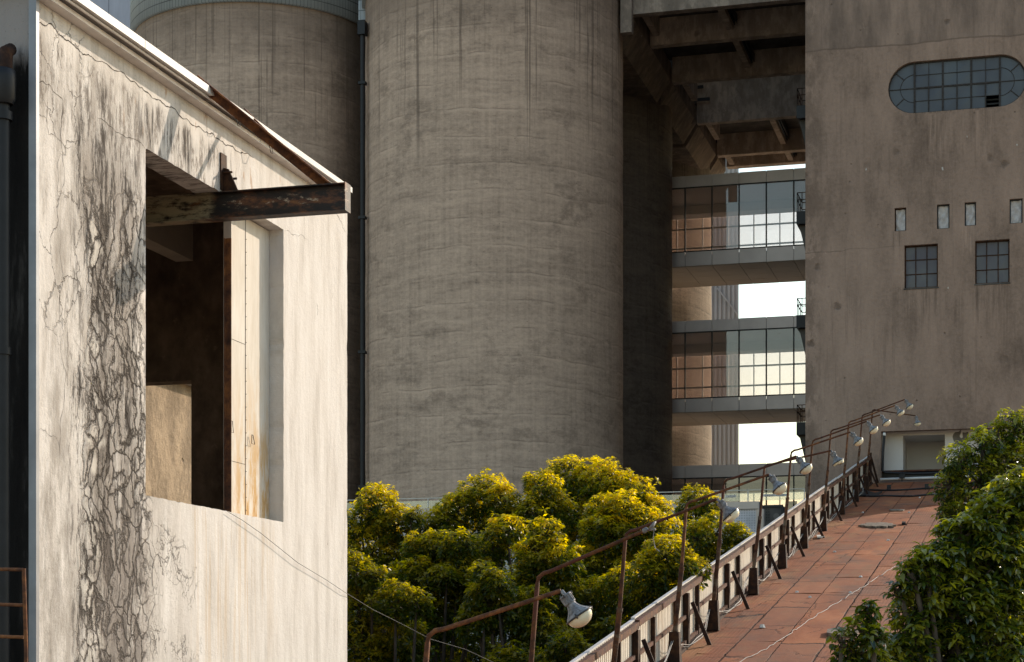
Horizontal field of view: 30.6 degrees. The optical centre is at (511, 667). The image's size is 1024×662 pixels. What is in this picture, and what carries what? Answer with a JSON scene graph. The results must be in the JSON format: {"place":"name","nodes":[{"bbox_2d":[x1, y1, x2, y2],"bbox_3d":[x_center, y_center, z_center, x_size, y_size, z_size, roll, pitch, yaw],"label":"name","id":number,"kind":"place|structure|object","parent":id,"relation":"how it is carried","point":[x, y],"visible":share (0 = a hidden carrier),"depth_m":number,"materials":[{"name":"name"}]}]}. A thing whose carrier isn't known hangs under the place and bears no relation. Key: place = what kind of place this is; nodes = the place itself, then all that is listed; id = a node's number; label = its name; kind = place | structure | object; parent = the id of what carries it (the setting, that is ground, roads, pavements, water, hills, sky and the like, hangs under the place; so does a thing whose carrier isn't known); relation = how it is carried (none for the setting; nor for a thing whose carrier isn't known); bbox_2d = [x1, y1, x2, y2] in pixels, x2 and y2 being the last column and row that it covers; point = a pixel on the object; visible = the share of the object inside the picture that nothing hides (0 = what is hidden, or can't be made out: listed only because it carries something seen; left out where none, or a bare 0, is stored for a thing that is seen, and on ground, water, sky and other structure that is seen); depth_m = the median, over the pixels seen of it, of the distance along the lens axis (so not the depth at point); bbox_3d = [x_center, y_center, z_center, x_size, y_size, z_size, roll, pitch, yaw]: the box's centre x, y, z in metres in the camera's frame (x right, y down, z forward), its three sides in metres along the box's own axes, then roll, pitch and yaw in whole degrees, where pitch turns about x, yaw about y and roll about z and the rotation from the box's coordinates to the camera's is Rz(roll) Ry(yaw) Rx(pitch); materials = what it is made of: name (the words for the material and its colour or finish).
{"place":"outdoors","nodes":[
{"label":"outdoors","id":0,"kind":"place"},
{"bbox_2d":[0,568,27,661],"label":"rusty railing","id":1,"kind":"object","parent":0,"point":[24,606],"visible":1,"depth_m":14.85,"materials":[{"name":"metal"}]},
{"bbox_2d":[90,0,129,28],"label":"grey warehouse","id":2,"kind":"structure","parent":0,"point":[119,10],"depth_m":123.32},
{"bbox_2d":[711,158,738,501],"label":"corrugated tower","id":3,"kind":"structure","parent":0,"point":[725,438],"depth_m":130.76,"materials":[{"name":"grey metal"}]},
{"bbox_2d":[739,164,804,506],"label":"sky","id":4,"kind":"structure","parent":0,"point":[759,443],"materials":[{"name":"white"}]},
{"bbox_2d":[805,0,1023,617],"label":"concrete tower","id":5,"kind":"structure","parent":0,"point":[914,202],"depth_m":71.59,"materials":[{"name":"concrete"}]},
{"bbox_2d":[796,192,804,247],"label":"steel balcony","id":6,"kind":"structure","parent":5,"relation":"attached to","point":[800,218],"depth_m":74.87,"materials":[{"name":"metal"}]},
{"bbox_2d":[796,88,804,142],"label":"steel balcony","id":7,"kind":"structure","parent":5,"relation":"attached to","point":[800,112],"depth_m":74.87,"materials":[{"name":"metal"}]},
{"bbox_2d":[796,298,804,350],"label":"steel balcony","id":8,"kind":"structure","parent":5,"relation":"attached to","point":[800,322],"depth_m":74.87,"materials":[{"name":"metal"}]},
{"bbox_2d":[796,404,804,455],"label":"steel balcony","id":9,"kind":"structure","parent":5,"relation":"attached to","point":[800,429],"depth_m":74.86,"materials":[{"name":"metal"}]},
{"bbox_2d":[895,208,905,230],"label":"small window","id":10,"kind":"structure","parent":5,"relation":"in","point":[900,214],"depth_m":71.78,"materials":[{"name":"glass"}]},
{"bbox_2d":[904,244,938,289],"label":"grid window","id":11,"kind":"structure","parent":5,"relation":"in","point":[921,262],"depth_m":71.61,"materials":[{"name":"glass"}]},
{"bbox_2d":[881,433,986,474],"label":"black pipe","id":12,"kind":"object","parent":5,"relation":"attached to","point":[897,473],"visible":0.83,"depth_m":71.56,"materials":[{"name":"metal"}]},
{"bbox_2d":[937,205,949,228],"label":"small window","id":13,"kind":"structure","parent":5,"relation":"in","point":[943,211],"depth_m":71.36,"materials":[{"name":"grey glass"}]},
{"bbox_2d":[888,55,1023,112],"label":"oval window","id":14,"kind":"structure","parent":5,"relation":"in","point":[965,83],"depth_m":71.22,"materials":[{"name":"grey glass"}]},
{"bbox_2d":[965,203,975,225],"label":"small window","id":15,"kind":"structure","parent":5,"relation":"in","point":[970,208],"depth_m":71.10,"materials":[{"name":"grey glass"}]},
{"bbox_2d":[974,240,1009,285],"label":"grid window","id":16,"kind":"structure","parent":5,"relation":"in","point":[992,258],"depth_m":70.91,"materials":[{"name":"glass"}]},
{"bbox_2d":[1010,199,1022,223],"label":"small window","id":17,"kind":"structure","parent":5,"relation":"in","point":[1016,206],"depth_m":70.65,"materials":[{"name":"grey glass"}]},
{"label":"ground","id":18,"kind":"structure","parent":0,"visible":0},
{"bbox_2d":[146,384,190,503],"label":"ochre building","id":19,"kind":"structure","parent":18,"relation":"on","point":[168,442],"depth_m":28.49,"materials":[{"name":"paint"}]},
{"bbox_2d":[0,0,351,661],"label":"plaster building","id":20,"kind":"structure","parent":18,"relation":"on","point":[117,306],"depth_m":17.90,"materials":[{"name":"paint"}]},
{"bbox_2d":[0,43,16,661],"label":"drainpipe","id":21,"kind":"object","parent":20,"relation":"attached to","point":[8,51],"visible":1,"depth_m":15.49,"materials":[{"name":"black metal"}]},
{"bbox_2d":[146,75,350,226],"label":"steel beam","id":22,"kind":"structure","parent":20,"relation":"attached to","point":[230,201],"depth_m":19.14,"materials":[{"name":"brown metal"}]},
{"bbox_2d":[227,511,491,661],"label":"loose cable","id":23,"kind":"object","parent":20,"relation":"attached to","point":[345,592],"visible":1,"depth_m":22.56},
{"bbox_2d":[130,0,365,510],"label":"silo","id":24,"kind":"object","parent":18,"relation":"on","point":[288,71],"visible":0.17,"depth_m":85.09,"materials":[{"name":"concrete"}]},
{"bbox_2d":[362,0,622,509],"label":"silo","id":25,"kind":"object","parent":18,"relation":"on","point":[494,236],"visible":0.73,"depth_m":80.00,"materials":[{"name":"concrete"}]},
{"bbox_2d":[358,0,364,20],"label":"tiled link","id":26,"kind":"object","parent":25,"relation":"attached to","point":[361,13],"visible":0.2,"depth_m":85.09,"materials":[{"name":"grey tile"}]},
{"bbox_2d":[357,20,367,498],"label":"drainpipe","id":27,"kind":"object","parent":25,"relation":"attached to","point":[362,29],"visible":0.83,"depth_m":83.27,"materials":[{"name":"black metal"}]},
{"bbox_2d":[349,501,764,660],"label":"podium","id":28,"kind":"object","parent":18,"relation":"on","point":[748,514],"visible":0.13,"depth_m":68.18,"materials":[{"name":"concrete"}]},
{"bbox_2d":[347,488,804,508],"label":"glass railing","id":29,"kind":"object","parent":28,"relation":"on","point":[764,495],"visible":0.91,"depth_m":68.53,"materials":[{"name":"glass"}]},
{"bbox_2d":[623,60,671,502],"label":"silo","id":30,"kind":"object","parent":18,"relation":"on","point":[647,288],"visible":0.16,"depth_m":92.98,"materials":[{"name":"concrete"}]},
{"bbox_2d":[672,168,804,287],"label":"glass bridge","id":31,"kind":"structure","parent":30,"relation":"attached to","point":[738,194],"depth_m":98.74,"materials":[{"name":"glass"}]},
{"bbox_2d":[672,315,804,425],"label":"glass bridge","id":32,"kind":"structure","parent":30,"relation":"attached to","point":[753,336],"depth_m":98.45,"materials":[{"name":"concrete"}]},
{"bbox_2d":[672,462,804,505],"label":"glass bridge","id":33,"kind":"structure","parent":30,"relation":"attached to","point":[712,477],"depth_m":98.08,"materials":[{"name":"glass"}]},
{"bbox_2d":[672,162,711,502],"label":"silo","id":34,"kind":"object","parent":18,"relation":"on","point":[691,445],"visible":0.02,"depth_m":105.06,"materials":[{"name":"concrete"}]},
{"bbox_2d":[620,0,804,173],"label":"concrete gallery","id":35,"kind":"object","parent":34,"relation":"on","point":[729,82],"visible":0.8,"depth_m":92.53,"materials":[{"name":"brown concrete"}]},
{"bbox_2d":[764,505,784,525],"bbox_3d":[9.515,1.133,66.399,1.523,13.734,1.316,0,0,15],"label":"machine cabinet","id":36,"kind":"object","parent":18,"relation":"on","point":[773,512],"visible":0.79,"depth_m":65.93,"materials":[{"name":"metal"}]},
{"bbox_2d":[788,501,796,509],"bbox_3d":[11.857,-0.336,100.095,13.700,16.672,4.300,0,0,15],"label":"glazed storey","id":37,"kind":"object","parent":18,"relation":"on","point":[790,505],"visible":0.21,"depth_m":97.14,"materials":[{"name":"glass"}]},
{"bbox_2d":[666,480,976,661],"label":"conveyor gallery","id":38,"kind":"object","parent":18,"relation":"on","point":[822,574],"visible":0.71,"depth_m":40.32,"materials":[{"name":"terracotta tiles"},{"name":"corrugated metal"},{"name":"rusty painted steel"}]},
{"bbox_2d":[423,589,592,661],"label":"street lamp","id":39,"kind":"object","parent":38,"relation":"on","point":[579,615],"visible":1,"depth_m":17.10,"materials":[{"name":"metal"}]},
{"bbox_2d":[529,521,659,661],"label":"street lamp","id":40,"kind":"object","parent":38,"relation":"on","point":[535,605],"visible":1,"depth_m":21.25,"materials":[{"name":"metal"}]},
{"bbox_2d":[611,498,738,661],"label":"street lamp","id":41,"kind":"object","parent":38,"relation":"on","point":[730,514],"visible":0.98,"depth_m":25.94,"materials":[{"name":"metal"}]},
{"bbox_2d":[570,453,878,661],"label":"corrugated fence","id":42,"kind":"object","parent":38,"relation":"on","point":[643,637],"visible":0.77,"depth_m":36.77,"materials":[{"name":"white metal"}]},
{"bbox_2d":[664,641,672,661],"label":"looped cable","id":43,"kind":"object","parent":42,"relation":"attached to","point":[668,651],"visible":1,"depth_m":30.20,"materials":[{"name":"white plastic"}]},
{"bbox_2d":[681,609,709,646],"bbox_3d":[3.153,-0.707,32.629,0.128,0.796,3.967,0,0,16],"label":"looped cable","id":44,"kind":"object","parent":42,"relation":"attached to","point":[700,634],"visible":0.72,"depth_m":33.14,"materials":[{"name":"white plastic"}]},
{"bbox_2d":[719,577,748,612],"bbox_3d":[4.373,-1.479,37.064,0.143,0.938,5.238,0,0,15],"label":"looped cable","id":45,"kind":"object","parent":42,"relation":"attached to","point":[739,601],"visible":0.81,"depth_m":37.51,"materials":[{"name":"white plastic"}]},
{"bbox_2d":[760,553,778,580],"bbox_3d":[5.713,-2.318,41.927,0.143,0.864,4.856,0,0,15],"label":"looped cable","id":46,"kind":"object","parent":42,"relation":"attached to","point":[771,567],"visible":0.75,"depth_m":42.82,"materials":[{"name":"white plastic"}]},
{"bbox_2d":[667,473,786,661],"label":"street lamp","id":47,"kind":"object","parent":38,"relation":"on","point":[675,652],"visible":1,"depth_m":30.62,"materials":[{"name":"metal"}]},
{"bbox_2d":[707,455,811,630],"bbox_3d":[4.540,-2.280,34.284,1.926,3.196,0.296,0,0,15],"label":"street lamp","id":48,"kind":"object","parent":38,"relation":"on","point":[713,623],"visible":1,"depth_m":34.44,"materials":[{"name":"metal"}]},
{"bbox_2d":[748,450,843,593],"bbox_3d":[5.975,-3.056,39.343,2.004,3.014,0.296,0,0,15],"label":"street lamp","id":49,"kind":"object","parent":38,"relation":"on","point":[753,584],"visible":0.98,"depth_m":39.49,"materials":[{"name":"metal"}]},
{"bbox_2d":[740,566,894,661],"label":"loose cable","id":50,"kind":"object","parent":38,"relation":"on","point":[812,618],"visible":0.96,"depth_m":35.18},
{"bbox_2d":[777,431,862,567],"bbox_3d":[7.263,-3.948,44.030,1.999,3.190,0.296,0,0,15],"label":"street lamp","id":51,"kind":"object","parent":38,"relation":"on","point":[782,550],"visible":1,"depth_m":44.16,"materials":[{"name":"metal"}]},
{"bbox_2d":[800,421,877,547],"bbox_3d":[8.445,-4.727,48.309,2.006,3.268,0.296,0,0,15],"label":"street lamp","id":52,"kind":"object","parent":38,"relation":"on","point":[804,528],"visible":0.98,"depth_m":48.47,"materials":[{"name":"metal"}]},
{"bbox_2d":[827,628,858,636],"bbox_3d":[5.869,-0.619,33.204,0.577,0.188,0.788,0,0,15],"label":"plaster scrap","id":53,"kind":"object","parent":38,"relation":"on","point":[829,632],"visible":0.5,"depth_m":33.07,"materials":[{"name":"beige paint"}]},
{"bbox_2d":[819,414,890,530],"bbox_3d":[9.704,-5.517,52.904,1.993,3.268,0.296,0,0,15],"label":"street lamp","id":54,"kind":"object","parent":38,"relation":"on","point":[823,512],"visible":0.99,"depth_m":53.07,"materials":[{"name":"metal"}]},
{"bbox_2d":[859,490,881,496],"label":"tarred rag","id":55,"kind":"object","parent":38,"relation":"on","point":[869,493],"visible":0.78,"depth_m":65.72,"materials":[{"name":"black fabric"}]},
{"bbox_2d":[838,405,903,513],"bbox_3d":[11.175,-6.468,58.168,2.035,3.362,0.297,0,0,15],"label":"street lamp","id":56,"kind":"object","parent":38,"relation":"on","point":[900,412],"visible":1,"depth_m":58.33,"materials":[{"name":"metal"}]},
{"bbox_2d":[858,522,895,527],"bbox_3d":[10.499,-4.086,53.664,1.088,0.282,1.414,0,0,15],"label":"splintered board","id":57,"kind":"object","parent":38,"relation":"on","point":[880,525],"visible":1,"depth_m":53.47,"materials":[{"name":"grey wood"}]},
{"bbox_2d":[852,399,912,501],"bbox_3d":[12.484,-7.314,62.945,2.020,3.414,0.296,0,0,15],"label":"street lamp","id":58,"kind":"object","parent":38,"relation":"on","point":[909,406],"visible":1,"depth_m":63.09,"materials":[{"name":"metal"}]},
{"bbox_2d":[864,409,920,490],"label":"street lamp","id":59,"kind":"object","parent":38,"relation":"on","point":[866,476],"visible":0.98,"depth_m":67.26,"materials":[{"name":"metal"}]},
{"bbox_2d":[859,493,933,496],"bbox_3d":[13.221,-5.923,64.383,2.642,0.191,0.702,0,0,20],"label":"dark hose","id":60,"kind":"object","parent":38,"relation":"on","point":[895,495],"visible":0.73,"depth_m":64.30,"materials":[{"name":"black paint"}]},
{"bbox_2d":[889,509,904,510],"bbox_3d":[12.068,-4.940,58.637,0.503,0.117,0.531,0,0,15],"label":"board scrap","id":61,"kind":"object","parent":38,"relation":"on","point":[896,509],"visible":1,"depth_m":58.57,"materials":[{"name":"grey wood"}]},
{"bbox_2d":[869,487,933,490],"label":"dark hose","id":62,"kind":"object","parent":38,"relation":"on","point":[899,489],"visible":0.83,"depth_m":67.13,"materials":[{"name":"black rubber"}]},
{"bbox_2d":[899,472,905,480],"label":"floodlight box","id":63,"kind":"object","parent":38,"relation":"on","point":[901,476],"visible":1,"depth_m":71.03,"materials":[{"name":"black paint"}]},
{"bbox_2d":[880,475,977,480],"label":"white pipe","id":64,"kind":"object","parent":38,"relation":"on","point":[908,478],"visible":0.52,"depth_m":71.13,"materials":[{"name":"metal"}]},
{"bbox_2d":[826,598,895,661],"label":"green sapling","id":65,"kind":"object","parent":18,"relation":"on","point":[872,637],"visible":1,"depth_m":15.12,"materials":[{"name":"green plant"}]},
{"bbox_2d":[880,464,1023,661],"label":"green tree","id":66,"kind":"object","parent":18,"relation":"on","point":[952,579],"visible":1,"depth_m":16.32,"materials":[{"name":"green plant"}]},
{"bbox_2d":[926,406,1023,621],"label":"green tree","id":67,"kind":"object","parent":18,"relation":"on","point":[997,452],"visible":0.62,"depth_m":30.85,"materials":[{"name":"green plant"}]},
{"label":"road","id":68,"kind":"structure","parent":0,"visible":0},
{"bbox_2d":[347,481,430,646],"bbox_3d":[-2.758,2.101,38.495,2.620,11.805,2.180,0,0,15],"label":"golden tree","id":69,"kind":"object","parent":68,"relation":"on","point":[385,532],"visible":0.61,"depth_m":37.90,"materials":[{"name":"green plant"}]},
{"bbox_2d":[347,548,438,661],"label":"golden tree","id":70,"kind":"object","parent":68,"relation":"on","point":[365,630],"visible":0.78,"depth_m":33.56,"materials":[{"name":"green plant"}]},
{"bbox_2d":[383,621,500,661],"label":"golden tree","id":71,"kind":"object","parent":68,"relation":"on","point":[458,653],"visible":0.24,"depth_m":36.59,"materials":[{"name":"green plant"}]},
{"bbox_2d":[384,526,502,661],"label":"golden tree","id":72,"kind":"object","parent":68,"relation":"on","point":[445,578],"visible":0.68,"depth_m":35.26,"materials":[{"name":"green plant"}]},
{"bbox_2d":[415,467,530,655],"bbox_3d":[-0.746,1.941,38.643,2.746,12.127,2.309,0,0,15],"label":"golden tree","id":73,"kind":"object","parent":68,"relation":"on","point":[446,516],"visible":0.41,"depth_m":38.15,"materials":[{"name":"green plant"}]},
{"bbox_2d":[347,551,635,661],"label":"golden tree","id":74,"kind":"object","parent":68,"relation":"on","point":[513,570],"depth_m":38.75,"materials":[{"name":"green plant"}]},
{"bbox_2d":[452,559,570,661],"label":"golden tree","id":75,"kind":"object","parent":68,"relation":"on","point":[492,586],"visible":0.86,"depth_m":33.74,"materials":[{"name":"green plant"}]},
{"bbox_2d":[470,506,586,654],"bbox_3d":[0.195,2.503,35.195,2.790,11.003,1.519,0,0,42],"label":"golden tree","id":76,"kind":"object","parent":68,"relation":"on","point":[507,542],"visible":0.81,"depth_m":34.64,"materials":[{"name":"green plant"}]},
{"bbox_2d":[512,468,579,628],"bbox_3d":[0.643,1.994,37.881,1.460,12.025,1.554,0,0,-11],"label":"golden tree","id":77,"kind":"object","parent":68,"relation":"on","point":[533,488],"visible":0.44,"depth_m":37.49,"materials":[{"name":"green plant"}]},
{"bbox_2d":[483,614,624,661],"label":"golden tree","id":78,"kind":"object","parent":68,"relation":"on","point":[570,648],"visible":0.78,"depth_m":32.60,"materials":[{"name":"green plant"}]},
{"bbox_2d":[544,454,674,625],"bbox_3d":[2.061,1.730,39.153,3.592,12.548,2.138,0,0,38],"label":"golden tree","id":79,"kind":"object","parent":68,"relation":"on","point":[586,475],"visible":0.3,"depth_m":38.67,"materials":[{"name":"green plant"}]},
{"bbox_2d":[565,488,682,634],"bbox_3d":[2.250,2.243,36.861,2.513,11.524,2.122,0,0,15],"label":"golden tree","id":80,"kind":"object","parent":68,"relation":"on","point":[609,525],"visible":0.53,"depth_m":36.37,"materials":[{"name":"green plant"}]},
{"bbox_2d":[552,533,712,657],"bbox_3d":[2.024,2.769,34.716,3.343,10.476,1.755,0,0,37],"label":"golden tree","id":81,"kind":"object","parent":68,"relation":"on","point":[643,586],"visible":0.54,"depth_m":34.09,"materials":[{"name":"green plant"}]},
{"bbox_2d":[672,482,720,551],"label":"golden tree","id":82,"kind":"object","parent":68,"relation":"on","point":[688,496],"visible":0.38,"depth_m":47.20,"materials":[{"name":"green plant"}]},
{"bbox_2d":[681,509,753,569],"bbox_3d":[4.740,2.175,43.065,1.966,11.662,1.574,0,0,15],"label":"golden tree","id":83,"kind":"object","parent":68,"relation":"on","point":[707,547],"visible":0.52,"depth_m":42.77,"materials":[{"name":"green plant"}]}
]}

